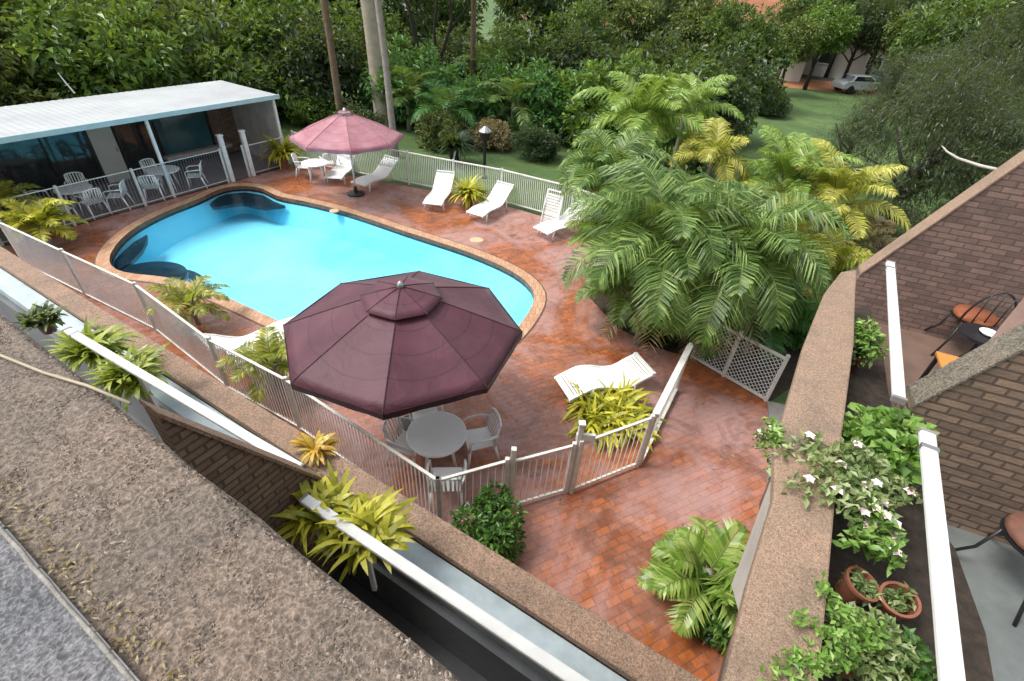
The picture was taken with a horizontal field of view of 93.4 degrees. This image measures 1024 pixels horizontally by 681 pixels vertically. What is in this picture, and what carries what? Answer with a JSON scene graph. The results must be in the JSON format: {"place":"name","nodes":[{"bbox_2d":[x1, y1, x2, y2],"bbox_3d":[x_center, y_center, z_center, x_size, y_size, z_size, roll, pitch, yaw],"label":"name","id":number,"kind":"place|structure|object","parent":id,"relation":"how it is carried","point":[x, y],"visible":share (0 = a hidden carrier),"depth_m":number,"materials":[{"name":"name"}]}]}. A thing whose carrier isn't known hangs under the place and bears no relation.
{"place":"outdoors","nodes":[
{"label":"outdoors","id":0,"kind":"place"},
{"bbox_2d":[0,151,299,244],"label":"verandah floor","id":1,"kind":"structure","parent":0,"point":[238,165],"depth_m":17.11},
{"bbox_2d":[0,80,288,245],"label":"pool pavilion","id":2,"kind":"structure","parent":1,"relation":"on","point":[47,144],"depth_m":16.42,"materials":[{"name":"white paint"}]},
{"bbox_2d":[0,131,105,196],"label":"window","id":3,"kind":"structure","parent":2,"relation":"in","point":[43,161],"depth_m":15.50,"materials":[{"name":"black glass"}]},
{"bbox_2d":[85,126,130,182],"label":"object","id":4,"kind":"structure","parent":2,"relation":"in","point":[103,142],"depth_m":16.67,"materials":[{"name":"metal"}]},
{"bbox_2d":[111,120,166,173],"bbox_3d":[-13.414,-7.227,17.277,0.070,2.260,1.260,22,41,23],"label":"window","id":5,"kind":"structure","parent":2,"relation":"in","point":[133,139],"depth_m":17.33,"materials":[{"name":"black glass"}]},
{"bbox_2d":[151,111,217,164],"bbox_3d":[-12.539,-8.048,18.446,0.070,2.260,2.010,22,41,23],"label":"window","id":6,"kind":"structure","parent":2,"relation":"in","point":[190,131],"depth_m":18.53,"materials":[{"name":"teal glass"}]},
{"bbox_2d":[0,374,487,680],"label":"balcony floor","id":7,"kind":"structure","parent":0,"point":[455,666],"depth_m":4.46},
{"bbox_2d":[0,314,460,680],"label":"parapet","id":8,"kind":"structure","parent":7,"relation":"on","point":[224,585],"depth_m":0.65,"materials":[{"name":"brown concrete"}]},
{"bbox_2d":[0,525,135,680],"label":"ledge","id":9,"kind":"object","parent":8,"relation":"on","point":[47,632],"visible":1,"depth_m":0.56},
{"bbox_2d":[0,436,200,680],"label":"leaf litter","id":10,"kind":"object","parent":8,"relation":"on","point":[121,640],"visible":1,"depth_m":0.60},
{"bbox_2d":[138,398,340,575],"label":"divider wall","id":11,"kind":"structure","parent":7,"relation":"on","point":[262,484],"depth_m":3.37,"materials":[{"name":"brown brick"}]},
{"bbox_2d":[61,326,305,467],"bbox_3d":[-3.376,0.783,4.935,3.634,0.802,0.093,21,40,21],"label":"balcony handrail","id":12,"kind":"object","parent":11,"relation":"attached to","point":[144,378],"visible":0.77,"depth_m":4.66,"materials":[{"name":"white paint"}]},
{"bbox_2d":[0,293,549,680],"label":"planter wall","id":13,"kind":"structure","parent":7,"relation":"on","point":[473,647],"depth_m":4.18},
{"bbox_2d":[41,315,143,372],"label":"planter plant","id":14,"kind":"object","parent":13,"relation":"in","point":[78,353],"visible":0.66,"depth_m":5.42,"materials":[{"name":"yellow plant"}]},
{"bbox_2d":[80,341,172,412],"bbox_3d":[-4.100,0.332,5.186,0.892,0.505,0.952,4,37,0],"label":"planter plant","id":15,"kind":"object","parent":13,"relation":"in","point":[117,379],"visible":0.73,"depth_m":5.09,"materials":[{"name":"yellow plant"}]},
{"bbox_2d":[0,268,626,680],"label":"planter ledge","id":16,"kind":"object","parent":13,"relation":"on","point":[24,296],"visible":0.33,"depth_m":4.04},
{"bbox_2d":[270,459,371,555],"bbox_3d":[-1.540,1.368,3.933,0.801,0.423,0.871,4,37,0],"label":"planter plant","id":17,"kind":"object","parent":13,"relation":"in","point":[304,524],"visible":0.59,"depth_m":3.88,"materials":[{"name":"yellow plant"}]},
{"bbox_2d":[305,485,417,583],"bbox_3d":[-1.155,1.472,3.773,0.856,0.492,0.854,4,37,0],"label":"planter plant","id":18,"kind":"object","parent":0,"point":[381,523],"visible":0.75,"depth_m":3.70,"materials":[{"name":"yellow plant"}]},
{"bbox_2d":[1,0,1023,403],"bbox_3d":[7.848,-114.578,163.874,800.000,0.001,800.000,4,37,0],"label":"ground","id":19,"kind":"structure","parent":0,"point":[809,114],"depth_m":23.00,"materials":[{"name":"plant"}]},
{"bbox_2d":[0,12,69,106],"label":"broadleaf tree","id":20,"kind":"object","parent":19,"relation":"on","point":[11,70],"visible":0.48,"depth_m":17.35,"materials":[{"name":"green plant"}]},
{"bbox_2d":[0,197,88,245],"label":"golden cane palm","id":21,"kind":"object","parent":19,"relation":"on","point":[37,214],"visible":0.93,"depth_m":12.64,"materials":[{"name":"yellow plant"}]},
{"bbox_2d":[0,0,200,98],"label":"broadleaf tree","id":22,"kind":"object","parent":19,"relation":"on","point":[153,70],"visible":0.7,"depth_m":18.66,"materials":[{"name":"green plant"}]},
{"bbox_2d":[74,0,237,84],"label":"broadleaf tree","id":23,"kind":"object","parent":19,"relation":"on","point":[166,8],"visible":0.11,"depth_m":21.69,"materials":[{"name":"green plant"}]},
{"bbox_2d":[154,0,314,114],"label":"broadleaf tree","id":24,"kind":"object","parent":19,"relation":"on","point":[237,66],"visible":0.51,"depth_m":21.33,"materials":[{"name":"green plant"}]},
{"bbox_2d":[211,0,337,106],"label":"broadleaf tree","id":25,"kind":"object","parent":19,"relation":"on","point":[259,8],"visible":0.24,"depth_m":23.90,"materials":[{"name":"green plant"}]},
{"bbox_2d":[259,3,371,116],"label":"broadleaf tree","id":26,"kind":"object","parent":19,"relation":"on","point":[314,69],"visible":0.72,"depth_m":23.56,"materials":[{"name":"green plant"}]},
{"bbox_2d":[0,246,702,680],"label":"balcony wall","id":27,"kind":"structure","parent":19,"relation":"on","point":[604,642],"depth_m":4.29,"materials":[{"name":"brown concrete"}]},
{"bbox_2d":[298,492,589,680],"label":"balcony handrail","id":28,"kind":"object","parent":27,"relation":"attached to","point":[536,654],"visible":0.91,"depth_m":3.29,"materials":[{"name":"white paint"}]},
{"bbox_2d":[312,0,415,100],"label":"broadleaf tree","id":29,"kind":"object","parent":19,"relation":"on","point":[355,24],"visible":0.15,"depth_m":27.16,"materials":[{"name":"green plant"}]},
{"bbox_2d":[360,0,388,126],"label":"tall palm","id":30,"kind":"object","parent":19,"relation":"on","point":[371,34],"visible":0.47,"depth_m":22.92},
{"bbox_2d":[331,0,439,52],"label":"broadleaf tree","id":31,"kind":"object","parent":19,"relation":"on","point":[396,5],"visible":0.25,"depth_m":36.03,"materials":[{"name":"green plant"}]},
{"bbox_2d":[2,163,770,680],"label":"pool deck","id":32,"kind":"structure","parent":19,"relation":"on","point":[674,481],"depth_m":8.85,"materials":[{"name":"brick"}]},
{"bbox_2d":[0,148,229,242],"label":"pool fence","id":33,"kind":"object","parent":32,"relation":"on","point":[59,195],"visible":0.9,"depth_m":15.21,"materials":[{"name":"white paint"}]},
{"bbox_2d":[145,274,230,334],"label":"potted palm","id":34,"kind":"object","parent":32,"relation":"on","point":[176,297],"visible":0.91,"depth_m":10.45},
{"bbox_2d":[0,220,441,518],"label":"pool fence","id":35,"kind":"object","parent":32,"relation":"on","point":[152,318],"visible":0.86,"depth_m":9.12,"materials":[{"name":"white paint"}]},
{"bbox_2d":[215,326,289,403],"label":"potted palm","id":36,"kind":"object","parent":32,"relation":"on","point":[266,348],"visible":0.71,"depth_m":8.76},
{"bbox_2d":[94,183,546,344],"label":"swimming pool","id":37,"kind":"structure","parent":32,"relation":"in","point":[269,255],"depth_m":15.02,"materials":[{"name":"blue paint"}]},
{"bbox_2d":[289,108,403,196],"bbox_3d":[-5.572,-6.460,16.647,3.484,2.890,3.484,4,37,0],"label":"patio umbrella","id":38,"kind":"object","parent":32,"relation":"on","point":[345,131],"visible":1,"depth_m":15.53,"materials":[{"name":"pink fabric"}]},
{"bbox_2d":[283,270,522,434],"bbox_3d":[-1.688,0.359,7.824,3.371,3.040,3.371,-13,40,-21],"label":"patio umbrella","id":39,"kind":"object","parent":32,"relation":"on","point":[389,347],"visible":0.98,"depth_m":6.67,"materials":[{"name":"purple fabric"}]},
{"bbox_2d":[406,411,466,477],"bbox_3d":[-1.224,1.761,7.937,0.960,0.724,0.960,-8,39,-16],"label":"round table","id":40,"kind":"object","parent":32,"relation":"on","point":[437,434],"visible":0.98,"depth_m":7.69,"materials":[{"name":"white plastic"}]},
{"bbox_2d":[291,130,603,217],"bbox_3d":[-2.539,-5.981,17.643,13.619,1.260,0.860,19,39,19],"label":"pool fence","id":41,"kind":"object","parent":32,"relation":"on","point":[453,169],"visible":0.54,"depth_m":17.61,"materials":[{"name":"white paint"}]},
{"bbox_2d":[449,479,528,562],"bbox_3d":[-0.242,2.587,6.797,1.059,0.966,1.078,25,42,25],"label":"round bush","id":42,"kind":"object","parent":32,"relation":"on","point":[490,530],"visible":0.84,"depth_m":6.59,"materials":[{"name":"green plant"}]},
{"bbox_2d":[506,420,595,511],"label":"pool gate","id":43,"kind":"structure","parent":32,"relation":"on","point":[581,435],"depth_m":7.08,"materials":[{"name":"white paint"}]},
{"bbox_2d":[554,352,655,401],"bbox_3d":[1.855,0.789,9.719,1.910,0.469,0.744,-10,39,-18],"label":"curvy sun lounger","id":44,"kind":"object","parent":32,"relation":"on","point":[606,376],"visible":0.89,"depth_m":9.64,"materials":[{"name":"white plastic"}]},
{"bbox_2d":[569,414,654,493],"bbox_3d":[1.580,1.814,7.672,1.392,1.260,0.076,-14,40,-22],"label":"pool fence","id":45,"kind":"object","parent":32,"relation":"on","point":[650,420],"visible":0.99,"depth_m":7.62,"materials":[{"name":"white paint"}]},
{"bbox_2d":[561,369,670,456],"bbox_3d":[1.941,1.312,9.070,2.163,0.905,2.119,4,37,0],"label":"yellow shrub","id":46,"kind":"object","parent":32,"relation":"on","point":[605,410],"visible":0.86,"depth_m":8.92,"materials":[{"name":"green plant"}]},
{"bbox_2d":[636,515,750,656],"bbox_3d":[2.514,3.115,6.244,1.613,1.198,1.590,-18,42,-27],"label":"broad palm","id":47,"kind":"object","parent":32,"relation":"on","point":[695,548],"visible":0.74,"depth_m":6.08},
{"bbox_2d":[690,314,790,401],"bbox_3d":[4.623,0.330,9.968,0.080,1.200,1.814,-25,46,-33],"label":"fence","id":48,"kind":"object","parent":32,"relation":"on","point":[785,359],"visible":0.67,"depth_m":9.82,"materials":[{"name":"white paint"}]},
{"bbox_2d":[717,270,856,680],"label":"balcony parapet","id":49,"kind":"structure","parent":32,"relation":"on","point":[784,561],"depth_m":2.56,"materials":[{"name":"brown concrete"}]},
{"bbox_2d":[757,569,890,680],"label":"trailing plant","id":50,"kind":"object","parent":49,"relation":"on","point":[847,643],"visible":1,"depth_m":2.10,"materials":[{"name":"green plant"}]},
{"bbox_2d":[818,305,993,680],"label":"planter soil","id":51,"kind":"structure","parent":49,"relation":"in","point":[867,386],"depth_m":2.94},
{"bbox_2d":[751,430,922,551],"bbox_3d":[1.954,0.810,2.859,0.877,0.459,0.772,12,38,11],"label":"trailing plant","id":52,"kind":"object","parent":51,"relation":"on","point":[872,476],"visible":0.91,"depth_m":2.79,"materials":[{"name":"green plant"}]},
{"bbox_2d":[835,565,883,606],"bbox_3d":[1.918,1.357,2.669,0.188,0.224,0.207,12,42,-6],"label":"terracotta pot","id":53,"kind":"object","parent":51,"relation":"on","point":[856,583],"visible":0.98,"depth_m":2.65,"materials":[{"name":"brown ceramic"}]},
{"bbox_2d":[850,315,888,372],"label":"potted plant","id":54,"kind":"object","parent":51,"relation":"on","point":[861,356],"visible":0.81,"depth_m":4.25,"materials":[{"name":"green plant"}]},
{"bbox_2d":[831,494,908,576],"bbox_3d":[1.988,1.111,2.646,0.499,0.389,0.332,-23,44,-31],"label":"trailing plant","id":55,"kind":"object","parent":51,"relation":"on","point":[890,552],"visible":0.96,"depth_m":2.66,"materials":[{"name":"green plant"}]},
{"bbox_2d":[823,598,920,680],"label":"trailing plant","id":56,"kind":"object","parent":51,"relation":"on","point":[868,669],"visible":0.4,"depth_m":2.30,"materials":[{"name":"green plant"}]},
{"bbox_2d":[840,402,942,485],"bbox_3d":[2.519,0.752,3.335,0.721,0.544,0.601,4,37,0],"label":"potted plant","id":57,"kind":"object","parent":51,"relation":"on","point":[878,429],"visible":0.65,"depth_m":3.22,"materials":[{"name":"green plant"}]},
{"bbox_2d":[875,580,921,620],"bbox_3d":[2.092,1.414,2.619,0.216,0.211,0.195,-7,42,8],"label":"terracotta pot","id":58,"kind":"object","parent":51,"relation":"on","point":[901,601],"visible":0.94,"depth_m":2.60,"materials":[{"name":"brown ceramic"}]},
{"bbox_2d":[916,426,965,680],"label":"balcony handrail","id":59,"kind":"object","parent":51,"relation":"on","point":[949,655],"visible":1,"depth_m":2.03,"materials":[{"name":"white paint"}]},
{"bbox_2d":[357,32,460,124],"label":"broadleaf tree","id":60,"kind":"object","parent":19,"relation":"on","point":[403,59],"visible":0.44,"depth_m":24.50,"materials":[{"name":"green plant"}]},
{"bbox_2d":[413,109,472,152],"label":"garden shrub","id":61,"kind":"object","parent":19,"relation":"on","point":[428,137],"visible":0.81,"depth_m":22.00,"materials":[{"name":"green plant"}]},
{"bbox_2d":[406,0,488,46],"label":"broadleaf tree","id":62,"kind":"object","parent":19,"relation":"on","point":[458,7],"visible":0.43,"depth_m":46.01,"materials":[{"name":"green plant"}]},
{"bbox_2d":[410,78,486,133],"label":"garden palm","id":63,"kind":"object","parent":19,"relation":"on","point":[445,102],"visible":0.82,"depth_m":22.73,"materials":[{"name":"green plant"}]},
{"bbox_2d":[409,20,491,96],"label":"broadleaf tree","id":64,"kind":"object","parent":19,"relation":"on","point":[455,48],"visible":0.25,"depth_m":29.76,"materials":[{"name":"green plant"}]},
{"bbox_2d":[434,48,524,133],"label":"broadleaf tree","id":65,"kind":"object","parent":19,"relation":"on","point":[492,110],"visible":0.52,"depth_m":24.18,"materials":[{"name":"green plant"}]},
{"bbox_2d":[461,19,558,115],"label":"broadleaf tree","id":66,"kind":"object","parent":19,"relation":"on","point":[519,53],"visible":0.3,"depth_m":27.60,"materials":[{"name":"green plant"}]},
{"bbox_2d":[488,0,579,54],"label":"broadleaf tree","id":67,"kind":"object","parent":19,"relation":"on","point":[511,9],"visible":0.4,"depth_m":39.84,"materials":[{"name":"green plant"}]},
{"bbox_2d":[510,125,561,163],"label":"garden shrub","id":68,"kind":"object","parent":19,"relation":"on","point":[542,142],"visible":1,"depth_m":21.51,"materials":[{"name":"green plant"}]},
{"bbox_2d":[502,54,598,140],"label":"broadleaf tree","id":69,"kind":"object","parent":19,"relation":"on","point":[538,74],"visible":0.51,"depth_m":23.42,"materials":[{"name":"green plant"}]},
{"bbox_2d":[536,23,618,107],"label":"broadleaf tree","id":70,"kind":"object","parent":19,"relation":"on","point":[575,46],"visible":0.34,"depth_m":26.39,"materials":[{"name":"green plant"}]},
{"bbox_2d":[547,0,620,51],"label":"broadleaf tree","id":71,"kind":"object","parent":19,"relation":"on","point":[592,17],"visible":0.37,"depth_m":34.30,"materials":[{"name":"green plant"}]},
{"bbox_2d":[553,47,659,150],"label":"broadleaf tree","id":72,"kind":"object","parent":19,"relation":"on","point":[582,121],"visible":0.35,"depth_m":22.08,"materials":[{"name":"green plant"}]},
{"bbox_2d":[604,0,666,55],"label":"broadleaf tree","id":73,"kind":"object","parent":19,"relation":"on","point":[622,15],"visible":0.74,"depth_m":36.74,"materials":[{"name":"green plant"}]},
{"bbox_2d":[571,70,709,172],"bbox_3d":[3.641,-5.128,14.228,3.304,4.978,3.444,-14,40,-22],"label":"palm","id":74,"kind":"object","parent":19,"relation":"on","point":[654,97],"visible":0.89,"depth_m":12.94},
{"bbox_2d":[604,25,689,103],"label":"broadleaf tree","id":75,"kind":"object","parent":19,"relation":"on","point":[661,55],"visible":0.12,"depth_m":25.56,"materials":[{"name":"green plant"}]},
{"bbox_2d":[608,50,727,166],"bbox_3d":[7.097,-10.109,22.015,5.597,5.557,5.675,15,38,14],"label":"broadleaf tree","id":76,"kind":"object","parent":19,"relation":"on","point":[701,70],"visible":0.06,"depth_m":20.35,"materials":[{"name":"green plant"}]},
{"bbox_2d":[631,72,744,180],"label":"palm","id":77,"kind":"object","parent":19,"relation":"on","point":[705,91],"visible":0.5,"depth_m":14.53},
{"bbox_2d":[664,0,756,61],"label":"broadleaf tree","id":78,"kind":"object","parent":19,"relation":"on","point":[690,24],"visible":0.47,"depth_m":33.91,"materials":[{"name":"green plant"}]},
{"bbox_2d":[673,67,764,172],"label":"broadleaf tree","id":79,"kind":"object","parent":19,"relation":"on","point":[738,99],"visible":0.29,"depth_m":19.57,"materials":[{"name":"green plant"}]},
{"bbox_2d":[671,33,787,150],"bbox_3d":[10.727,-12.815,25.442,6.012,5.853,6.291,-28,47,-35],"label":"broadleaf tree","id":80,"kind":"object","parent":19,"relation":"on","point":[767,81],"visible":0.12,"depth_m":23.91,"materials":[{"name":"green plant"}]},
{"bbox_2d":[700,0,782,67],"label":"broadleaf tree","id":81,"kind":"object","parent":19,"relation":"on","point":[748,36],"visible":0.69,"depth_m":30.90,"materials":[{"name":"green plant"}]},
{"bbox_2d":[796,0,863,89],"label":"broadleaf tree","id":82,"kind":"object","parent":19,"relation":"on","point":[830,42],"visible":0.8,"depth_m":39.61,"materials":[{"name":"green plant"}]},
{"bbox_2d":[778,78,885,95],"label":"bare earth","id":83,"kind":"structure","parent":19,"relation":"on","point":[819,85],"depth_m":45.16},
{"bbox_2d":[839,0,902,89],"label":"broadleaf tree","id":84,"kind":"object","parent":83,"relation":"on","point":[867,36],"visible":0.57,"depth_m":40.58,"materials":[{"name":"green plant"}]},
{"bbox_2d":[815,83,905,166],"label":"casuarina tree","id":85,"kind":"object","parent":19,"relation":"on","point":[846,141],"visible":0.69,"depth_m":19.57,"materials":[{"name":"green plant"}]},
{"bbox_2d":[859,41,949,136],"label":"casuarina tree","id":86,"kind":"object","parent":19,"relation":"on","point":[896,70],"visible":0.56,"depth_m":27.94,"materials":[{"name":"green plant"}]},
{"bbox_2d":[846,36,1023,245],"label":"casuarina tree","id":87,"kind":"object","parent":19,"relation":"on","point":[922,170],"visible":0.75,"depth_m":13.99,"materials":[{"name":"green plant"}]},
{"bbox_2d":[886,0,1020,90],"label":"broadleaf tree","id":88,"kind":"object","parent":19,"relation":"on","point":[917,36],"visible":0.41,"depth_m":33.83,"materials":[{"name":"green plant"}]},
{"bbox_2d":[893,35,1023,148],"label":"casuarina tree","id":89,"kind":"object","parent":19,"relation":"on","point":[993,64],"visible":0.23,"depth_m":19.38,"materials":[{"name":"green plant"}]},
{"bbox_2d":[923,0,1023,164],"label":"casuarina tree","id":90,"kind":"object","parent":19,"relation":"on","point":[990,37],"visible":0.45,"depth_m":22.44,"materials":[{"name":"green plant"}]},
{"bbox_2d":[931,97,1023,201],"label":"casuarina tree","id":91,"kind":"object","parent":19,"relation":"on","point":[1016,141],"visible":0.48,"depth_m":13.39,"materials":[{"name":"green plant"}]},
{"bbox_2d":[587,241,835,400],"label":"garden bed soil","id":92,"kind":"structure","parent":0,"point":[783,384],"depth_m":10.84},
{"bbox_2d":[554,128,678,279],"bbox_3d":[2.527,-3.135,12.300,3.138,3.994,3.088,4,37,0],"label":"palm","id":93,"kind":"object","parent":92,"relation":"on","point":[610,150],"visible":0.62,"depth_m":11.34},
{"bbox_2d":[572,238,685,341],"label":"palm","id":94,"kind":"object","parent":92,"relation":"on","point":[622,310],"visible":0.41,"depth_m":10.64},
{"bbox_2d":[556,156,776,353],"bbox_3d":[2.995,-1.379,9.996,4.299,4.014,4.641,4,37,0],"label":"palm","id":95,"kind":"object","parent":92,"relation":"on","point":[633,220],"visible":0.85,"depth_m":8.72,"materials":[{"name":"plant"}]},
{"bbox_2d":[668,117,754,190],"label":"palm","id":96,"kind":"object","parent":92,"relation":"on","point":[715,147],"visible":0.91,"depth_m":12.47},
{"bbox_2d":[620,178,851,356],"bbox_3d":[4.233,-1.117,9.718,3.936,4.066,4.061,4,37,0],"label":"palm","id":97,"kind":"object","parent":92,"relation":"on","point":[783,239],"visible":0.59,"depth_m":8.35,"materials":[{"name":"plant"}]},
{"bbox_2d":[695,257,820,360],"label":"palm","id":98,"kind":"object","parent":92,"relation":"on","point":[803,319],"visible":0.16,"depth_m":9.77,"materials":[{"name":"green plant"}]},
{"bbox_2d":[741,181,850,287],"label":"palm","id":99,"kind":"object","parent":92,"relation":"on","point":[824,242],"visible":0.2,"depth_m":10.14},
{"bbox_2d":[731,125,863,202],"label":"palm","id":100,"kind":"object","parent":92,"relation":"on","point":[786,160],"visible":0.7,"depth_m":11.96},
{"bbox_2d":[779,222,873,299],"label":"palm","id":101,"kind":"object","parent":92,"relation":"on","point":[852,255],"visible":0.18,"depth_m":10.43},
{"bbox_2d":[765,138,911,239],"bbox_3d":[7.781,-2.705,12.169,3.062,4.041,3.361,4,37,0],"label":"palm","id":102,"kind":"object","parent":92,"relation":"on","point":[839,185],"visible":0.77,"depth_m":11.08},
{"bbox_2d":[801,74,1023,89],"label":"driveway","id":103,"kind":"structure","parent":0,"point":[803,76],"depth_m":49.91,"materials":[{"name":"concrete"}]},
{"bbox_2d":[802,45,925,78],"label":"house","id":104,"kind":"structure","parent":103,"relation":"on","point":[858,65],"depth_m":49.61,"materials":[{"name":"white paint"}]},
{"bbox_2d":[876,323,972,406],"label":"terrace floor","id":105,"kind":"structure","parent":0,"point":[918,349],"depth_m":5.61,"materials":[{"name":"brown tile"}]},
{"bbox_2d":[855,150,1023,345],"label":"divider wall","id":106,"kind":"structure","parent":0,"point":[966,246],"depth_m":5.37,"materials":[{"name":"brown brick"}]},
{"bbox_2d":[947,525,1023,680],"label":"patio floor","id":107,"kind":"structure","parent":0,"point":[993,570],"depth_m":3.32,"materials":[{"name":"grey concrete"}]},
{"bbox_2d":[895,322,1023,545],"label":"divider wall","id":108,"kind":"structure","parent":107,"relation":"on","point":[970,404],"depth_m":3.30,"materials":[{"name":"brown brick"}]},
{"bbox_2d":[884,260,907,405],"bbox_3d":[3.013,-0.182,3.811,0.078,0.046,2.283,22,41,23],"label":"balcony handrail","id":109,"kind":"object","parent":108,"relation":"attached to","point":[898,392],"visible":1,"depth_m":3.53,"materials":[{"name":"white paint"}]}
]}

